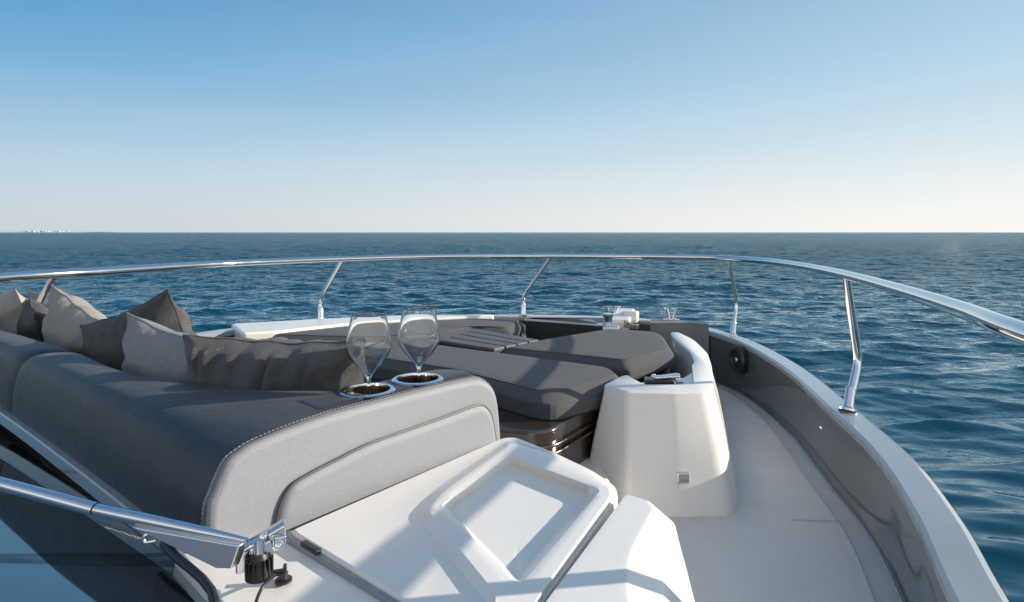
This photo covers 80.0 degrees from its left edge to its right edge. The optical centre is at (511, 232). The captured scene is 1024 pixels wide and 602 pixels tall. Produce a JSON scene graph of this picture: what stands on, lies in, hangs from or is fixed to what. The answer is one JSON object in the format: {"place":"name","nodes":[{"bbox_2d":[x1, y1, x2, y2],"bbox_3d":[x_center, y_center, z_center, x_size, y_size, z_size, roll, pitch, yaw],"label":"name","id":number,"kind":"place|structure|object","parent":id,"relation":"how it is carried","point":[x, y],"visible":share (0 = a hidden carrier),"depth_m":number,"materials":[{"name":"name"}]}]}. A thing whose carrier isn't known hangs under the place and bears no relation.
{"place":"outdoors","nodes":[
{"label":"outdoors","id":0,"kind":"place"},
{"bbox_2d":[0,232,1023,601],"bbox_3d":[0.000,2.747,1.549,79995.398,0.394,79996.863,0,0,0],"label":"sea","id":1,"kind":"structure","parent":0,"point":[938,396],"depth_m":27.66,"materials":[{"name":"liquid"}]},
{"bbox_2d":[21,231,68,231],"bbox_3d":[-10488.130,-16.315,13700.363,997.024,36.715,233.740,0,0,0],"label":"coastal town","id":2,"kind":"object","parent":1,"relation":"on","point":[43,231],"visible":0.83,"depth_m":13640.86,"materials":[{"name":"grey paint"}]},
{"bbox_2d":[0,254,1023,601],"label":"yacht","id":3,"kind":"object","parent":1,"relation":"on","point":[710,464],"visible":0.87,"depth_m":1.52,"materials":[{"name":"white fiberglass"},{"name":"polished stainless steel"},{"name":"fabric"}]},
{"bbox_2d":[0,329,499,538],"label":"sofa","id":4,"kind":"object","parent":3,"relation":"on","point":[249,463],"visible":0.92,"depth_m":1.18,"materials":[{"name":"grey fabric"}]},
{"bbox_2d":[0,289,27,333],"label":"pillow","id":5,"kind":"object","parent":4,"relation":"on","point":[13,304],"visible":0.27,"depth_m":2.46,"materials":[{"name":"beige fabric"}]},
{"bbox_2d":[16,296,47,341],"bbox_3d":[-1.821,0.462,2.381,0.173,0.401,0.430,0,0,-42],"label":"pillow","id":6,"kind":"object","parent":4,"relation":"on","point":[31,317],"visible":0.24,"depth_m":2.24,"materials":[{"name":"grey fabric"}]},
{"bbox_2d":[27,289,48,308],"bbox_3d":[-2.063,0.483,2.797,0.465,0.441,0.181,0,0,19],"label":"pillow","id":7,"kind":"object","parent":4,"relation":"on","point":[35,295],"visible":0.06,"depth_m":2.78,"materials":[{"name":"grey fabric"}]},
{"bbox_2d":[42,284,106,353],"bbox_3d":[-1.513,0.443,2.156,0.540,0.505,0.217,0,0,37],"label":"pillow","id":8,"kind":"object","parent":4,"relation":"on","point":[66,316],"visible":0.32,"depth_m":2.07,"materials":[{"name":"beige fabric"}]},
{"bbox_2d":[79,289,198,370],"bbox_3d":[-1.111,0.438,1.857,0.573,0.553,0.242,0,0,31],"label":"pillow","id":9,"kind":"object","parent":4,"relation":"on","point":[102,341],"visible":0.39,"depth_m":1.76,"materials":[{"name":"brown fabric"}]},
{"bbox_2d":[122,312,189,381],"bbox_3d":[-0.855,0.450,1.617,0.519,0.465,0.222,0,0,26],"label":"pillow","id":10,"kind":"object","parent":4,"relation":"on","point":[151,349],"visible":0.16,"depth_m":1.56,"materials":[{"name":"grey fabric"}]},
{"bbox_2d":[182,334,364,391],"bbox_3d":[-0.555,0.435,1.458,0.444,0.391,0.264,0,0,0],"label":"pillow","id":11,"kind":"object","parent":4,"relation":"on","point":[280,364],"visible":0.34,"depth_m":1.38,"materials":[{"name":"grey fabric"}]},
{"bbox_2d":[346,312,390,394],"bbox_3d":[-0.299,0.291,1.274,0.093,0.240,0.093,0,0,0],"label":"wine glass","id":12,"kind":"object","parent":4,"relation":"on","point":[368,344],"visible":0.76,"depth_m":1.24,"materials":[{"name":"clear glass"}]},
{"bbox_2d":[398,306,439,382],"bbox_3d":[-0.209,0.291,1.371,0.093,0.240,0.093,0,0,0],"label":"wine glass","id":13,"kind":"object","parent":4,"relation":"on","point":[418,336],"visible":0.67,"depth_m":1.34,"materials":[{"name":"clear glass"}]},
{"bbox_2d":[272,319,524,344],"bbox_3d":[-0.706,0.645,3.843,1.737,0.102,0.691,0,0,-26],"label":"sun pad","id":14,"kind":"object","parent":3,"relation":"on","point":[450,328],"visible":0.41,"depth_m":3.81,"materials":[{"name":"fabric"}]},
{"bbox_2d":[440,329,537,352],"bbox_3d":[-0.165,0.616,3.386,0.535,0.060,0.423,0,0,43],"label":"slatted panel","id":15,"kind":"object","parent":3,"relation":"on","point":[483,340],"visible":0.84,"depth_m":3.30,"materials":[{"name":"black wood"}]},
{"bbox_2d":[365,341,618,419],"bbox_3d":[-0.203,0.656,2.909,1.487,0.117,0.601,0,0,39],"label":"sun pad","id":16,"kind":"object","parent":3,"relation":"on","point":[540,388],"visible":0.66,"depth_m":2.55,"materials":[{"name":"fabric"}]},
{"bbox_2d":[502,329,674,379],"bbox_3d":[0.524,0.637,3.275,0.717,0.102,1.030,0,0,41],"label":"sun pad","id":17,"kind":"object","parent":3,"relation":"on","point":[635,354],"visible":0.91,"depth_m":3.05,"materials":[{"name":"fabric"}]},
{"bbox_2d":[0,0,1023,231],"label":"sky","id":18,"kind":"structure","parent":0,"point":[116,115],"materials":[{"name":"blue"}]}
]}

